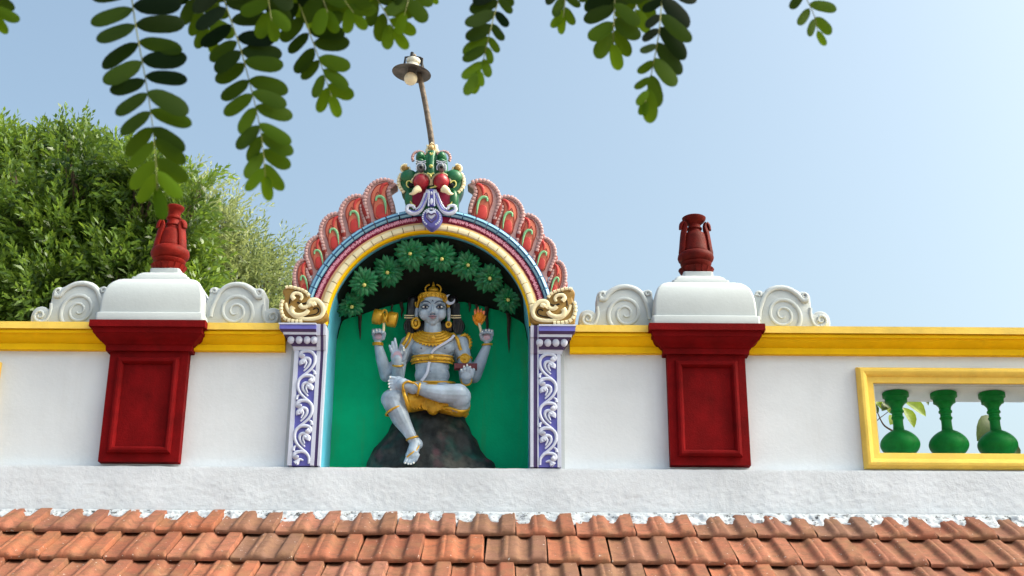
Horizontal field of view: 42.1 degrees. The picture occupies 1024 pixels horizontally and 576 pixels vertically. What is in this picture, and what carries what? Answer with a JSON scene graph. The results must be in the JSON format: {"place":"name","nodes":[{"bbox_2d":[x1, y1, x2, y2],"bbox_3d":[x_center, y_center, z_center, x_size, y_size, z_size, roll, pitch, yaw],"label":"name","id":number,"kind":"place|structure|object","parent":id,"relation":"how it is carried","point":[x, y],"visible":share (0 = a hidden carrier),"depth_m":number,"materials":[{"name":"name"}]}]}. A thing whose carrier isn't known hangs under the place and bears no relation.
{"place":"outdoors","nodes":[
{"label":"outdoors","id":0,"kind":"place"},
{"bbox_2d":[0,0,1023,453],"label":"sky","id":1,"kind":"structure","parent":0,"point":[875,173],"materials":[{"name":"blue"}]},
{"label":"ground","id":2,"kind":"structure","parent":0,"visible":0},
{"bbox_2d":[0,99,244,320],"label":"leafy tree","id":3,"kind":"object","parent":2,"relation":"on","point":[72,209],"visible":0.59,"depth_m":10.59,"materials":[{"name":"green plant"}]},
{"bbox_2d":[187,153,311,309],"bbox_3d":[-2.621,1.938,11.339,1.784,7.390,1.666,0,-20,0],"label":"leafy tree","id":4,"kind":"object","parent":2,"relation":"on","point":[263,269],"visible":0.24,"depth_m":12.11,"materials":[{"name":"green plant"}]},
{"bbox_2d":[0,0,836,219],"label":"overhanging tree","id":5,"kind":"object","parent":2,"relation":"on","point":[322,20],"visible":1,"depth_m":1.11,"materials":[{"name":"green plant"}]},
{"bbox_2d":[0,465,1023,529],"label":"shrine building","id":6,"kind":"structure","parent":2,"relation":"on","point":[932,499],"depth_m":5.45,"materials":[{"name":"paint"}]},
{"bbox_2d":[89,268,208,463],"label":"pier","id":7,"kind":"structure","parent":6,"relation":"on","point":[149,329],"depth_m":5.61,"materials":[{"name":"red paint"}]},
{"bbox_2d":[150,204,189,272],"bbox_3d":[-1.534,-0.214,6.000,0.172,0.329,0.172,0,-20,0],"label":"vase finial","id":8,"kind":"object","parent":7,"relation":"on","point":[169,249],"visible":0.89,"depth_m":5.95,"materials":[{"name":"red paint"}]},
{"bbox_2d":[279,323,328,466],"bbox_3d":[-0.889,0.447,5.575,0.197,0.598,0.114,0,-20,0],"label":"pilaster","id":9,"kind":"object","parent":6,"relation":"on","point":[308,342],"visible":1,"depth_m":5.59,"materials":[{"name":"purple paint"}]},
{"bbox_2d":[279,285,328,325],"bbox_3d":[-0.889,0.083,5.704,0.204,0.172,0.103,0,-20,0],"label":"corner scroll","id":10,"kind":"object","parent":9,"relation":"on","point":[298,305],"visible":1,"depth_m":5.66,"materials":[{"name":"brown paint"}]},
{"bbox_2d":[284,178,567,468],"bbox_3d":[-0.359,0.193,5.894,1.199,1.315,0.443,0,-20,0],"label":"arched niche","id":11,"kind":"object","parent":6,"relation":"on","point":[504,231],"visible":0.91,"depth_m":5.86,"materials":[{"name":"paint"}]},
{"bbox_2d":[392,52,434,144],"bbox_3d":[-0.492,-0.874,6.472,0.192,0.625,0.201,-13,-24,31],"label":"lamp post","id":12,"kind":"object","parent":11,"relation":"on","point":[411,72],"visible":0.94,"depth_m":6.52,"materials":[{"name":"metal"}]},
{"bbox_2d":[366,410,495,467],"bbox_3d":[-0.344,0.631,5.740,0.584,0.375,0.225,0,-20,0],"label":"rock","id":13,"kind":"object","parent":11,"relation":"in","point":[448,441],"visible":0.57,"depth_m":5.68,"materials":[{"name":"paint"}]},
{"bbox_2d":[371,282,493,464],"bbox_3d":[-0.352,0.365,5.793,0.541,0.860,0.231,0,-20,0],"label":"statue","id":14,"kind":"object","parent":13,"relation":"on","point":[431,343],"visible":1,"depth_m":5.83,"materials":[{"name":"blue paint"}]},
{"bbox_2d":[396,142,465,231],"bbox_3d":[-0.357,-0.447,5.881,0.312,0.432,0.208,0,-20,0],"label":"guardian face","id":15,"kind":"object","parent":11,"relation":"attached to","point":[431,188],"visible":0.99,"depth_m":5.83},
{"bbox_2d":[337,237,526,349],"bbox_3d":[-0.363,0.018,5.900,0.864,0.461,0.340,0,-20,0],"label":"tree relief","id":16,"kind":"object","parent":11,"relation":"attached to","point":[401,272],"visible":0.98,"depth_m":5.88,"materials":[{"name":"green paint"}]},
{"bbox_2d":[0,321,1023,470],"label":"parapet wall","id":17,"kind":"structure","parent":6,"relation":"on","point":[814,394],"depth_m":5.63,"materials":[{"name":"white paint"}]},
{"bbox_2d":[31,281,106,321],"bbox_3d":[-1.903,0.084,5.789,0.335,0.216,0.109,0,-20,0],"label":"scroll ornament","id":18,"kind":"object","parent":17,"relation":"on","point":[78,301],"visible":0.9,"depth_m":5.74,"materials":[{"name":"white paint"}]},
{"bbox_2d":[206,282,281,322],"bbox_3d":[-1.157,0.088,5.789,0.335,0.216,0.109,0,-20,0],"label":"scroll ornament","id":19,"kind":"object","parent":17,"relation":"on","point":[237,302],"visible":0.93,"depth_m":5.74,"materials":[{"name":"white paint"}]},
{"bbox_2d":[578,284,652,324],"bbox_3d":[0.455,0.098,5.789,0.335,0.216,0.109,0,-20,0],"label":"scroll ornament","id":20,"kind":"object","parent":17,"relation":"on","point":[624,304],"visible":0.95,"depth_m":5.74,"materials":[{"name":"white paint"}]},
{"bbox_2d":[754,285,829,325],"bbox_3d":[1.202,0.102,5.789,0.335,0.216,0.109,0,-20,0],"label":"scroll ornament","id":21,"kind":"object","parent":17,"relation":"on","point":[780,305],"visible":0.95,"depth_m":5.74,"materials":[{"name":"white paint"}]},
{"bbox_2d":[880,389,920,452],"bbox_3d":[1.660,0.602,5.718,0.167,0.317,0.167,0,-20,0],"label":"baluster","id":22,"kind":"object","parent":17,"relation":"on","point":[898,438],"visible":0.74,"depth_m":5.67,"materials":[{"name":"green paint"}]},
{"bbox_2d":[929,390,968,452],"bbox_3d":[1.869,0.603,5.718,0.167,0.317,0.167,0,-20,0],"label":"baluster","id":23,"kind":"object","parent":17,"relation":"on","point":[947,439],"visible":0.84,"depth_m":5.67,"materials":[{"name":"green paint"}]},
{"bbox_2d":[977,390,1017,453],"bbox_3d":[2.077,0.604,5.718,0.167,0.317,0.167,0,-20,0],"label":"baluster","id":24,"kind":"object","parent":17,"relation":"on","point":[996,439],"visible":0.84,"depth_m":5.67,"materials":[{"name":"green paint"}]},
{"bbox_2d":[0,508,1023,575],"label":"tiled roof","id":25,"kind":"structure","parent":6,"relation":"attached to","point":[72,542],"depth_m":5.05,"materials":[{"name":"terracotta"},{"name":"white lime mortar"}]},
{"bbox_2d":[530,324,575,468],"bbox_3d":[0.173,0.454,5.574,0.192,0.599,0.114,0,-20,0],"label":"pilaster","id":26,"kind":"object","parent":6,"relation":"on","point":[549,343],"visible":1,"depth_m":5.59,"materials":[{"name":"purple paint"}]},
{"bbox_2d":[529,287,576,324],"bbox_3d":[0.176,0.089,5.704,0.204,0.172,0.103,0,-20,0],"label":"corner scroll","id":27,"kind":"object","parent":26,"relation":"on","point":[558,306],"visible":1,"depth_m":5.66,"materials":[{"name":"brown paint"}]},
{"bbox_2d":[648,271,765,467],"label":"pier","id":28,"kind":"structure","parent":6,"relation":"on","point":[706,329],"depth_m":5.61,"materials":[{"name":"red paint"}]},
{"bbox_2d":[677,213,713,275],"bbox_3d":[0.825,-0.182,5.994,0.162,0.292,0.162,0,-20,0],"label":"vase finial","id":29,"kind":"object","parent":28,"relation":"on","point":[695,249],"visible":0.86,"depth_m":5.95,"materials":[{"name":"red paint"}]},
{"bbox_2d":[876,402,928,430],"bbox_3d":[2.221,2.338,7.053,0.383,3.708,0.159,0,-20,0],"label":"plant","id":30,"kind":"object","parent":2,"relation":"on","point":[918,407],"visible":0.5,"depth_m":7.62,"materials":[{"name":"green plant"}]},
{"bbox_2d":[976,415,1020,453],"bbox_3d":[2.748,2.398,6.998,0.260,3.562,0.103,0,-20,0],"label":"plant","id":31,"kind":"object","parent":2,"relation":"on","point":[983,426],"visible":0.25,"depth_m":7.55,"materials":[{"name":"green plant"}]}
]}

